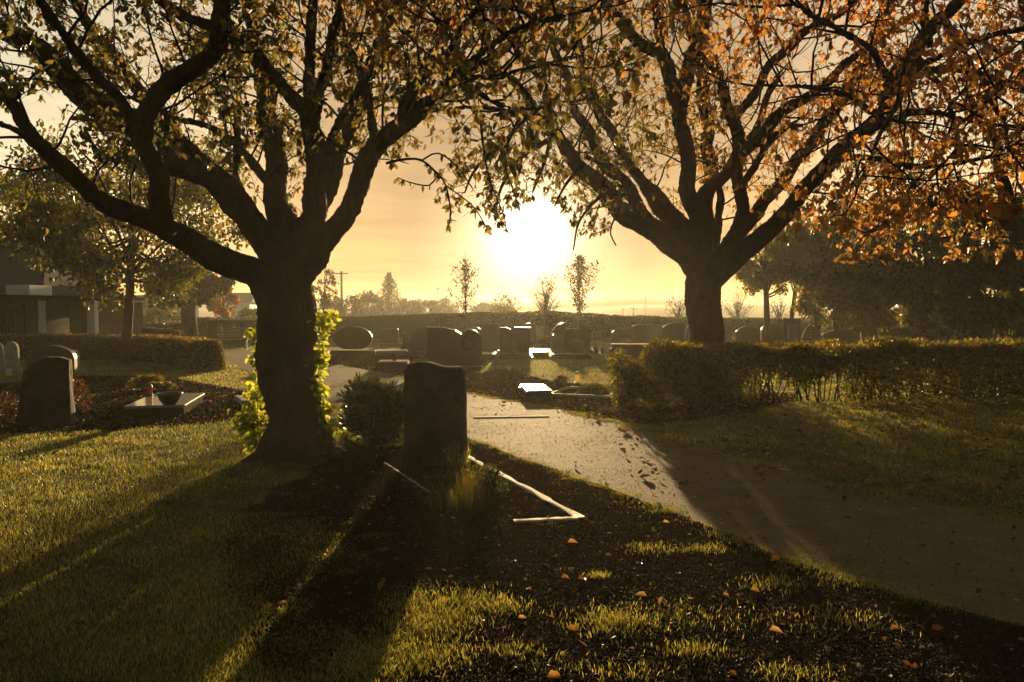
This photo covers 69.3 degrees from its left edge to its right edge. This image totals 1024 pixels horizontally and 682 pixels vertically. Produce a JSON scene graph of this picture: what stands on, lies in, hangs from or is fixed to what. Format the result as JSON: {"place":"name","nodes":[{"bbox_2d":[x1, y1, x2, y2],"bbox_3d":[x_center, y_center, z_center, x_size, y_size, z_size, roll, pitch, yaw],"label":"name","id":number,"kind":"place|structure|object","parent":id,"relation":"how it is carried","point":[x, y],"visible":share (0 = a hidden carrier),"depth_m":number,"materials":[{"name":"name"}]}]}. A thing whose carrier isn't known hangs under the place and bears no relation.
{"place":"outdoors","nodes":[
{"label":"outdoors","id":0,"kind":"place"},
{"bbox_2d":[113,295,201,322],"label":"house","id":1,"kind":"structure","parent":0,"point":[145,302],"depth_m":92.79,"materials":[{"name":"white paint"}]},
{"bbox_2d":[214,293,256,317],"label":"house","id":2,"kind":"structure","parent":0,"point":[247,300],"depth_m":107.05,"materials":[{"name":"white paint"}]},
{"bbox_2d":[0,317,1023,681],"bbox_3d":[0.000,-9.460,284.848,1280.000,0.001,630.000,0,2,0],"label":"ground","id":3,"kind":"structure","parent":0,"point":[120,581],"depth_m":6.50,"materials":[{"name":"green plant"}]},
{"bbox_2d":[1,341,22,371],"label":"headstone","id":4,"kind":"object","parent":3,"relation":"on","point":[11,355],"visible":0.95,"depth_m":20.00,"materials":[{"name":"white stone"}]},
{"bbox_2d":[0,170,119,249],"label":"tree","id":5,"kind":"object","parent":3,"relation":"on","point":[11,180],"visible":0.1,"depth_m":40.95,"materials":[{"name":"green plant"}]},
{"bbox_2d":[0,234,144,335],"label":"chapel","id":6,"kind":"structure","parent":3,"relation":"on","point":[32,301],"depth_m":29.54,"materials":[{"name":"paint"}]},
{"bbox_2d":[0,305,25,333],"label":"window","id":7,"kind":"structure","parent":6,"relation":"in","point":[12,317],"depth_m":28.92,"materials":[{"name":"glass"}]},
{"bbox_2d":[0,333,226,371],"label":"clipped hedge","id":8,"kind":"object","parent":3,"relation":"on","point":[194,353],"visible":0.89,"depth_m":24.01,"materials":[{"name":"green plant"}]},
{"bbox_2d":[0,118,255,362],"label":"tree","id":9,"kind":"object","parent":3,"relation":"on","point":[65,238],"visible":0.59,"depth_m":22.19,"materials":[{"name":"green plant"}]},
{"bbox_2d":[0,376,267,433],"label":"soil bed","id":10,"kind":"object","parent":3,"relation":"on","point":[205,408],"visible":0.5,"depth_m":12.16,"materials":[{"name":"brown soil"}]},
{"bbox_2d":[0,390,18,422],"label":"heather shrub","id":11,"kind":"object","parent":10,"relation":"on","point":[12,410],"visible":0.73,"depth_m":10.67,"materials":[{"name":"red plant"}]},
{"bbox_2d":[15,356,75,425],"bbox_3d":[-6.656,0.718,10.557,0.743,1.012,0.296,-1,2,-16],"label":"headstone","id":12,"kind":"object","parent":10,"relation":"on","point":[46,396],"visible":0.89,"depth_m":10.45,"materials":[{"name":"stone"}]},
{"bbox_2d":[26,345,77,382],"bbox_3d":[-10.258,0.533,16.523,0.947,0.871,0.220,-1,2,-14],"label":"headstone","id":13,"kind":"object","parent":10,"relation":"on","point":[35,355],"visible":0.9,"depth_m":16.43,"materials":[{"name":"grey stone"}]},
{"bbox_2d":[73,378,93,414],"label":"heather shrub","id":14,"kind":"object","parent":10,"relation":"on","point":[78,406],"visible":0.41,"depth_m":11.49,"materials":[{"name":"red plant"}]},
{"bbox_2d":[125,373,165,389],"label":"shrub","id":15,"kind":"object","parent":10,"relation":"on","point":[140,382],"visible":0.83,"depth_m":15.04,"materials":[{"name":"green plant"}]},
{"bbox_2d":[147,380,175,393],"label":"shrub","id":16,"kind":"object","parent":10,"relation":"on","point":[162,386],"visible":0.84,"depth_m":13.72,"materials":[{"name":"plant"}]},
{"bbox_2d":[124,393,204,415],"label":"grave slab","id":17,"kind":"structure","parent":10,"relation":"on","point":[154,405],"depth_m":11.56,"materials":[{"name":"stone"}]},
{"bbox_2d":[155,391,182,404],"bbox_3d":[-5.340,0.898,11.543,0.390,0.185,0.387,0,2,0],"label":"planting bowl","id":18,"kind":"object","parent":17,"relation":"on","point":[169,398],"visible":1,"depth_m":11.44,"materials":[{"name":"stone"}]},
{"bbox_2d":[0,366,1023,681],"bbox_3d":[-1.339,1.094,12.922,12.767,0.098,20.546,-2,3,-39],"label":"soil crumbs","id":19,"kind":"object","parent":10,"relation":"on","point":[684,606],"visible":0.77,"depth_m":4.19,"materials":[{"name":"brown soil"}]},
{"bbox_2d":[142,304,180,322],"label":"bush","id":20,"kind":"object","parent":3,"relation":"on","point":[150,316],"visible":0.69,"depth_m":61.61,"materials":[{"name":"green plant"}]},
{"bbox_2d":[143,322,180,329],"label":"clipped hedge","id":21,"kind":"object","parent":3,"relation":"on","point":[176,325],"visible":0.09,"depth_m":42.32,"materials":[{"name":"green plant"}]},
{"bbox_2d":[141,327,184,336],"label":"clipped shrub","id":22,"kind":"object","parent":3,"relation":"on","point":[153,330],"visible":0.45,"depth_m":29.73,"materials":[{"name":"green plant"}]},
{"bbox_2d":[141,262,235,336],"bbox_3d":[-16.709,-2.072,37.928,4.739,4.418,4.024,0,2,0],"label":"tree","id":23,"kind":"object","parent":3,"relation":"on","point":[209,287],"visible":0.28,"depth_m":37.32,"materials":[{"name":"green plant"}]},
{"bbox_2d":[206,289,239,317],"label":"tree","id":24,"kind":"object","parent":3,"relation":"on","point":[219,309],"visible":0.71,"depth_m":55.78,"materials":[{"name":"orange plant"}]},
{"bbox_2d":[208,318,256,343],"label":"garden wall","id":25,"kind":"structure","parent":3,"relation":"on","point":[248,323],"depth_m":37.85,"materials":[{"name":"stone"}]},
{"bbox_2d":[313,267,338,312],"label":"young tree","id":26,"kind":"object","parent":3,"relation":"on","point":[326,301],"visible":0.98,"depth_m":53.83,"materials":[{"name":"green plant"}]},
{"bbox_2d":[317,298,349,315],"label":"bush","id":27,"kind":"object","parent":3,"relation":"on","point":[336,304],"visible":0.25,"depth_m":99.58,"materials":[{"name":"green plant"}]},
{"bbox_2d":[339,292,383,315],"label":"bush","id":28,"kind":"object","parent":3,"relation":"on","point":[353,300],"visible":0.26,"depth_m":110.91,"materials":[{"name":"green plant"}]},
{"bbox_2d":[0,0,723,466],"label":"cherry tree","id":29,"kind":"object","parent":3,"relation":"on","point":[284,268],"visible":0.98,"depth_m":7.71,"materials":[{"name":"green plant"}]},
{"bbox_2d":[227,327,268,454],"bbox_3d":[-2.856,0.553,8.113,0.497,1.423,0.514,-1,2,-24],"label":"ivy","id":30,"kind":"object","parent":29,"relation":"attached to","point":[250,423],"visible":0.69,"depth_m":8.06,"materials":[{"name":"green plant"}]},
{"bbox_2d":[305,306,341,453],"bbox_3d":[-2.073,0.486,8.054,0.409,1.736,0.733,0,2,0],"label":"ivy","id":31,"kind":"object","parent":29,"relation":"attached to","point":[324,322],"visible":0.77,"depth_m":8.07,"materials":[{"name":"green plant"}]},
{"bbox_2d":[350,289,388,315],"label":"bush","id":32,"kind":"object","parent":3,"relation":"on","point":[370,297],"visible":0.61,"depth_m":104.38,"materials":[{"name":"green plant"}]},
{"bbox_2d":[365,272,413,315],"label":"conifer tree","id":33,"kind":"object","parent":3,"relation":"on","point":[388,287],"visible":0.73,"depth_m":107.45,"materials":[{"name":"green plant"}]},
{"bbox_2d":[380,329,400,345],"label":"headstone","id":34,"kind":"object","parent":3,"relation":"on","point":[390,337],"visible":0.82,"depth_m":34.88,"materials":[{"name":"grey stone"}]},
{"bbox_2d":[376,349,407,354],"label":"grave slab","id":35,"kind":"structure","parent":3,"relation":"on","point":[389,351],"depth_m":27.66,"materials":[{"name":"grey stone"}]},
{"bbox_2d":[323,355,479,375],"bbox_3d":[-3.343,0.683,23.533,4.632,0.001,11.989,-1,2,-24],"label":"soil bed","id":36,"kind":"object","parent":3,"relation":"on","point":[375,359],"visible":0.18,"depth_m":24.50,"materials":[{"name":"soil"}]},
{"bbox_2d":[330,326,375,355],"bbox_3d":[-5.866,0.001,27.345,1.638,1.076,0.378,0,2,-4],"label":"headstone","id":37,"kind":"object","parent":36,"relation":"on","point":[353,337],"visible":0.94,"depth_m":27.24,"materials":[{"name":"grey stone"}]},
{"bbox_2d":[377,360,409,370],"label":"grave slab","id":38,"kind":"structure","parent":36,"relation":"on","point":[391,365],"depth_m":20.18,"materials":[{"name":"stone"}]},
{"bbox_2d":[405,326,427,354],"bbox_3d":[-3.543,-0.015,27.852,0.925,1.068,0.420,0,2,-4],"label":"headstone","id":39,"kind":"object","parent":36,"relation":"on","point":[417,344],"visible":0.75,"depth_m":27.75,"materials":[{"name":"grey stone"}]},
{"bbox_2d":[427,327,481,369],"bbox_3d":[-1.668,0.195,20.881,1.642,1.190,0.600,0,2,-3],"label":"monument","id":40,"kind":"object","parent":36,"relation":"on","point":[449,347],"visible":0.95,"depth_m":20.76,"materials":[{"name":"stone"}]},
{"bbox_2d":[395,297,423,314],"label":"bush","id":41,"kind":"object","parent":3,"relation":"on","point":[420,308],"visible":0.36,"depth_m":117.32,"materials":[{"name":"green plant"}]},
{"bbox_2d":[412,297,443,313],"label":"bush","id":42,"kind":"object","parent":3,"relation":"on","point":[429,304],"visible":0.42,"depth_m":119.33,"materials":[{"name":"green plant"}]},
{"bbox_2d":[428,296,459,313],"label":"bush","id":43,"kind":"object","parent":3,"relation":"on","point":[446,308],"visible":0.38,"depth_m":129.11,"materials":[{"name":"green plant"}]},
{"bbox_2d":[447,258,480,329],"bbox_3d":[-2.561,-2.424,39.935,1.718,4.946,2.210,1,2,21],"label":"young tree","id":44,"kind":"object","parent":3,"relation":"on","point":[465,273],"visible":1,"depth_m":39.92,"materials":[{"name":"green plant"}]},
{"bbox_2d":[384,456,584,522],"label":"grave kerb","id":45,"kind":"structure","parent":3,"relation":"on","point":[570,512],"depth_m":6.21,"materials":[{"name":"white stone"}]},
{"bbox_2d":[470,301,502,311],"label":"bush","id":46,"kind":"object","parent":3,"relation":"on","point":[482,307],"visible":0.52,"depth_m":139.11,"materials":[{"name":"green plant"}]},
{"bbox_2d":[482,323,499,349],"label":"headstone","id":47,"kind":"object","parent":3,"relation":"on","point":[490,336],"visible":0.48,"depth_m":31.22,"materials":[{"name":"grey stone"}]},
{"bbox_2d":[489,293,522,311],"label":"bush","id":48,"kind":"object","parent":3,"relation":"on","point":[507,306],"visible":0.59,"depth_m":89.66,"materials":[{"name":"green plant"}]},
{"bbox_2d":[498,327,513,352],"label":"headstone","id":49,"kind":"object","parent":3,"relation":"on","point":[506,334],"visible":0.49,"depth_m":28.82,"materials":[{"name":"stone"}]},
{"bbox_2d":[0,341,1023,681],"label":"leaf litter","id":50,"kind":"object","parent":3,"relation":"on","point":[756,469],"visible":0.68,"depth_m":7.03,"materials":[{"name":"brown plant"}]},
{"bbox_2d":[498,353,532,358],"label":"grave slab","id":51,"kind":"structure","parent":3,"relation":"on","point":[515,355],"depth_m":25.32,"materials":[{"name":"grey stone"}]},
{"bbox_2d":[514,327,529,352],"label":"headstone","id":52,"kind":"object","parent":3,"relation":"on","point":[522,338],"visible":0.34,"depth_m":28.82,"materials":[{"name":"stone"}]},
{"bbox_2d":[196,310,878,336],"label":"clipped hedge","id":53,"kind":"object","parent":3,"relation":"on","point":[548,322],"visible":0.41,"depth_m":47.88,"materials":[{"name":"green plant"}]},
{"bbox_2d":[525,349,555,356],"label":"grave slab","id":54,"kind":"structure","parent":3,"relation":"on","point":[539,352],"depth_m":26.54,"materials":[{"name":"stone"}]},
{"bbox_2d":[525,267,566,314],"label":"bush","id":55,"kind":"object","parent":3,"relation":"on","point":[546,301],"visible":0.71,"depth_m":59.73,"materials":[{"name":"green plant"}]},
{"bbox_2d":[546,322,566,350],"bbox_3d":[1.841,-0.160,30.080,0.920,1.186,0.420,0,2,-3],"label":"headstone","id":56,"kind":"object","parent":3,"relation":"on","point":[559,329],"visible":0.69,"depth_m":29.98,"materials":[{"name":"stone"}]},
{"bbox_2d":[551,334,565,351],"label":"headstone","id":57,"kind":"object","parent":3,"relation":"on","point":[557,343],"visible":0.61,"depth_m":28.30,"materials":[{"name":"grey stone"}]},
{"bbox_2d":[547,352,590,358],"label":"grave slab","id":58,"kind":"structure","parent":3,"relation":"on","point":[569,355],"depth_m":25.28,"materials":[{"name":"grey stone"}]},
{"bbox_2d":[565,329,578,351],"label":"headstone","id":59,"kind":"object","parent":3,"relation":"on","point":[572,334],"visible":0.34,"depth_m":29.98,"materials":[{"name":"stone"}]},
{"bbox_2d":[569,339,585,352],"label":"headstone","id":60,"kind":"object","parent":3,"relation":"on","point":[576,345],"visible":0.62,"depth_m":27.27,"materials":[{"name":"grey stone"}]},
{"bbox_2d":[562,254,603,312],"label":"young tree","id":61,"kind":"object","parent":3,"relation":"on","point":[579,272],"visible":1,"depth_m":51.75,"materials":[{"name":"green plant"}]},
{"bbox_2d":[579,324,591,352],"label":"headstone","id":62,"kind":"object","parent":3,"relation":"on","point":[584,333],"visible":0.65,"depth_m":29.36,"materials":[{"name":"stone"}]},
{"bbox_2d":[466,370,795,423],"bbox_3d":[0.957,0.996,15.483,5.388,0.001,9.247,-2,3,-43],"label":"flower border","id":63,"kind":"object","parent":3,"relation":"on","point":[569,391],"visible":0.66,"depth_m":13.25,"materials":[{"name":"plant"}]},
{"bbox_2d":[519,384,553,398],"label":"grave slab","id":64,"kind":"structure","parent":63,"relation":"on","point":[534,391],"depth_m":13.62,"materials":[{"name":"stone"}]},
{"bbox_2d":[553,386,615,398],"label":"grave kerb","id":65,"kind":"structure","parent":63,"relation":"on","point":[558,394],"depth_m":13.95,"materials":[{"name":"white stone"}]},
{"bbox_2d":[580,382,610,391],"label":"shrub","id":66,"kind":"object","parent":63,"relation":"on","point":[594,387],"visible":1,"depth_m":14.80,"materials":[{"name":"green plant"}]},
{"bbox_2d":[605,346,638,407],"bbox_3d":[1.898,0.622,12.523,0.624,1.132,0.611,0,2,0],"label":"leafy shrub","id":67,"kind":"object","parent":63,"relation":"on","point":[622,364],"visible":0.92,"depth_m":12.47,"materials":[{"name":"green plant"}]},
{"bbox_2d":[616,335,704,407],"bbox_3d":[2.532,0.526,12.514,1.532,1.292,0.939,-1,2,-15],"label":"leafy shrub","id":68,"kind":"object","parent":63,"relation":"on","point":[666,365],"visible":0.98,"depth_m":12.32,"materials":[{"name":"green plant"}]},
{"bbox_2d":[611,343,661,360],"bbox_3d":[4.184,0.371,24.565,1.805,0.553,0.800,0,2,8],"label":"box tomb","id":69,"kind":"object","parent":3,"relation":"on","point":[635,350],"visible":0.48,"depth_m":24.25,"materials":[{"name":"stone"}]},
{"bbox_2d":[627,324,662,342],"bbox_3d":[7.041,-0.390,38.574,2.000,0.985,0.630,0,2,-3],"label":"headstone","id":70,"kind":"object","parent":3,"relation":"on","point":[643,333],"visible":0.79,"depth_m":38.42,"materials":[{"name":"stone"}]},
{"bbox_2d":[662,322,683,343],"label":"headstone","id":71,"kind":"object","parent":3,"relation":"on","point":[673,331],"visible":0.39,"depth_m":34.85,"materials":[{"name":"stone"}]},
{"bbox_2d":[665,293,685,316],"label":"tree","id":72,"kind":"object","parent":3,"relation":"on","point":[681,314],"visible":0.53,"depth_m":57.89,"materials":[{"name":"green plant"}]},
{"bbox_2d":[375,0,1023,401],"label":"cherry tree","id":73,"kind":"object","parent":3,"relation":"on","point":[701,254],"visible":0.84,"depth_m":10.79,"materials":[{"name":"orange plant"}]},
{"bbox_2d":[721,286,757,317],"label":"bush","id":74,"kind":"object","parent":3,"relation":"on","point":[737,303],"visible":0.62,"depth_m":57.89,"materials":[{"name":"green plant"}]},
{"bbox_2d":[735,326,759,343],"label":"headstone","id":75,"kind":"object","parent":3,"relation":"on","point":[745,334],"visible":0.61,"depth_m":34.09,"materials":[{"name":"grey stone"}]},
{"bbox_2d":[734,221,800,344],"bbox_3d":[11.479,-2.587,33.750,3.977,5.766,2.930,0,2,0],"label":"broadleaf tree","id":76,"kind":"object","parent":3,"relation":"on","point":[764,278],"visible":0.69,"depth_m":33.50,"materials":[{"name":"green plant"}]},
{"bbox_2d":[760,323,781,343],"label":"headstone","id":77,"kind":"object","parent":3,"relation":"on","point":[776,331],"visible":0.59,"depth_m":34.08,"materials":[{"name":"grey stone"}]},
{"bbox_2d":[760,215,820,318],"bbox_3d":[13.897,-3.038,35.854,3.138,6.521,3.368,-2,3,-44],"label":"broadleaf tree","id":78,"kind":"object","parent":3,"relation":"on","point":[798,239],"visible":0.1,"depth_m":35.38,"materials":[{"name":"green plant"}]},
{"bbox_2d":[782,319,800,342],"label":"headstone","id":79,"kind":"object","parent":3,"relation":"on","point":[786,323],"visible":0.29,"depth_m":34.07,"materials":[{"name":"stone"}]},
{"bbox_2d":[788,326,797,342],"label":"headstone","id":80,"kind":"object","parent":3,"relation":"on","point":[792,333],"visible":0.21,"depth_m":31.90,"materials":[{"name":"grey stone"}]},
{"bbox_2d":[801,324,818,346],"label":"headstone","id":81,"kind":"object","parent":3,"relation":"on","point":[809,333],"visible":0.77,"depth_m":34.09,"materials":[{"name":"stone"}]},
{"bbox_2d":[785,218,849,329],"bbox_3d":[14.423,-2.723,32.780,4.185,6.109,3.409,1,3,28],"label":"broadleaf tree","id":82,"kind":"object","parent":3,"relation":"on","point":[809,282],"visible":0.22,"depth_m":32.73,"materials":[{"name":"green plant"}]},
{"bbox_2d":[823,329,853,344],"bbox_3d":[13.529,-0.049,30.699,1.387,0.916,0.525,1,2,14],"label":"headstone","id":83,"kind":"object","parent":3,"relation":"on","point":[843,335],"visible":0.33,"depth_m":30.55,"materials":[{"name":"stone"}]},
{"bbox_2d":[820,319,859,342],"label":"bush","id":84,"kind":"object","parent":3,"relation":"on","point":[828,327],"visible":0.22,"depth_m":36.76,"materials":[{"name":"green plant"}]},
{"bbox_2d":[665,330,1023,407],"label":"hedge","id":85,"kind":"object","parent":3,"relation":"on","point":[880,355],"visible":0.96,"depth_m":13.10,"materials":[{"name":"green plant"}]},
{"bbox_2d":[795,199,932,340],"bbox_3d":[14.236,-2.693,30.110,5.172,6.312,4.371,0,2,0],"label":"broadleaf tree","id":86,"kind":"object","parent":3,"relation":"on","point":[861,292],"visible":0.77,"depth_m":29.35,"materials":[{"name":"green plant"}]},
{"bbox_2d":[879,326,915,339],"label":"bush","id":87,"kind":"object","parent":3,"relation":"on","point":[897,332],"visible":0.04,"depth_m":31.88,"materials":[{"name":"green plant"}]},
{"bbox_2d":[807,0,1023,264],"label":"cherry tree","id":88,"kind":"object","parent":3,"relation":"on","point":[1011,229],"visible":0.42,"depth_m":13.54,"materials":[{"name":"orange plant"}]},
{"bbox_2d":[879,212,981,342],"bbox_3d":[17.352,-2.565,31.030,4.186,5.942,3.806,0,2,0],"label":"broadleaf tree","id":89,"kind":"object","parent":3,"relation":"on","point":[917,315],"visible":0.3,"depth_m":30.57,"materials":[{"name":"green plant"}]},
{"bbox_2d":[921,185,1023,340],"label":"broadleaf tree","id":90,"kind":"object","parent":3,"relation":"on","point":[974,315],"visible":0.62,"depth_m":28.46,"materials":[{"name":"green plant"}]},
{"bbox_2d":[980,314,1022,341],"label":"bush","id":91,"kind":"object","parent":3,"relation":"on","point":[988,336],"visible":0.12,"depth_m":33.15,"materials":[{"name":"green plant"}]},
{"bbox_2d":[989,190,1023,338],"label":"broadleaf tree","id":92,"kind":"object","parent":3,"relation":"on","point":[1010,272],"visible":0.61,"depth_m":27.03,"materials":[{"name":"green plant"}]},
{"bbox_2d":[0,0,1023,305],"label":"sky","id":93,"kind":"structure","parent":0,"point":[399,230],"materials":[{"name":"yellow"}]},
{"bbox_2d":[198,305,899,316],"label":"hills","id":94,"kind":"structure","parent":0,"point":[657,310],"depth_m":296.78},
{"bbox_2d":[201,296,898,310],"bbox_3d":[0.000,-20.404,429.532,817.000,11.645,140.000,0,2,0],"label":"hills","id":95,"kind":"structure","parent":0,"point":[611,301],"depth_m":405.06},
{"bbox_2d":[217,432,1023,681],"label":"soil surface","id":96,"kind":"object","parent":0,"point":[593,529],"visible":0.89,"depth_m":4.27,"materials":[{"name":"brown soil"}]},
{"bbox_2d":[334,427,360,441],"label":"shrub","id":97,"kind":"object","parent":96,"relation":"on","point":[343,435],"visible":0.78,"depth_m":9.17,"materials":[{"name":"green plant"}]},
{"bbox_2d":[334,371,404,448],"bbox_3d":[-1.601,0.818,8.747,0.966,0.949,0.794,0,2,0],"label":"rhododendron bush","id":98,"kind":"object","parent":96,"relation":"on","point":[374,411],"visible":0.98,"depth_m":8.59,"materials":[{"name":"green plant"}]},
{"bbox_2d":[403,361,466,465],"bbox_3d":[-0.795,0.770,7.758,0.650,1.114,0.224,0,2,6],"label":"headstone","id":99,"kind":"object","parent":96,"relation":"on","point":[435,405],"visible":0.88,"depth_m":7.67,"materials":[{"name":"stone"}]},
{"bbox_2d":[433,442,478,480],"bbox_3d":[-0.543,1.131,7.016,0.440,0.395,0.362,2,3,36],"label":"lavender plant","id":100,"kind":"object","parent":96,"relation":"on","point":[450,466],"visible":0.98,"depth_m":7.02,"materials":[{"name":"green plant"}]},
{"bbox_2d":[415,473,500,512],"bbox_3d":[-0.436,1.247,6.087,0.718,0.235,0.631,0,2,0],"label":"lavender plant","id":101,"kind":"object","parent":96,"relation":"on","point":[450,496],"visible":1,"depth_m":6.02,"materials":[{"name":"green plant"}]},
{"bbox_2d":[447,463,493,494],"bbox_3d":[-0.346,1.217,6.628,0.400,0.253,0.449,-2,3,-43],"label":"lavender plant","id":102,"kind":"object","parent":96,"relation":"on","point":[470,479],"visible":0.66,"depth_m":6.63,"materials":[{"name":"green plant"}]},
{"bbox_2d":[474,462,509,495],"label":"heather shrub","id":103,"kind":"object","parent":96,"relation":"on","point":[489,471],"visible":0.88,"depth_m":6.48,"materials":[{"name":"green plant"}]},
{"bbox_2d":[295,498,922,681],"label":"grass tufts","id":104,"kind":"object","parent":96,"relation":"on","point":[452,624],"visible":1,"depth_m":3.72,"materials":[{"name":"green plant"}]},
{"bbox_2d":[224,348,1023,625],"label":"path","id":105,"kind":"structure","parent":0,"point":[821,497],"depth_m":6.01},
{"bbox_2d":[215,328,248,348],"bbox_3d":[-12.087,-0.111,32.113,1.380,0.930,0.560,-1,2,-14],"label":"park bench","id":106,"kind":"object","parent":105,"relation":"on","point":[220,334],"visible":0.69,"depth_m":32.21,"materials":[{"name":"brown wood"}]},
{"bbox_2d":[234,359,1023,621],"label":"path grit","id":107,"kind":"object","parent":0,"point":[749,493],"visible":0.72,"depth_m":6.56,"materials":[{"name":"grey gravel"}]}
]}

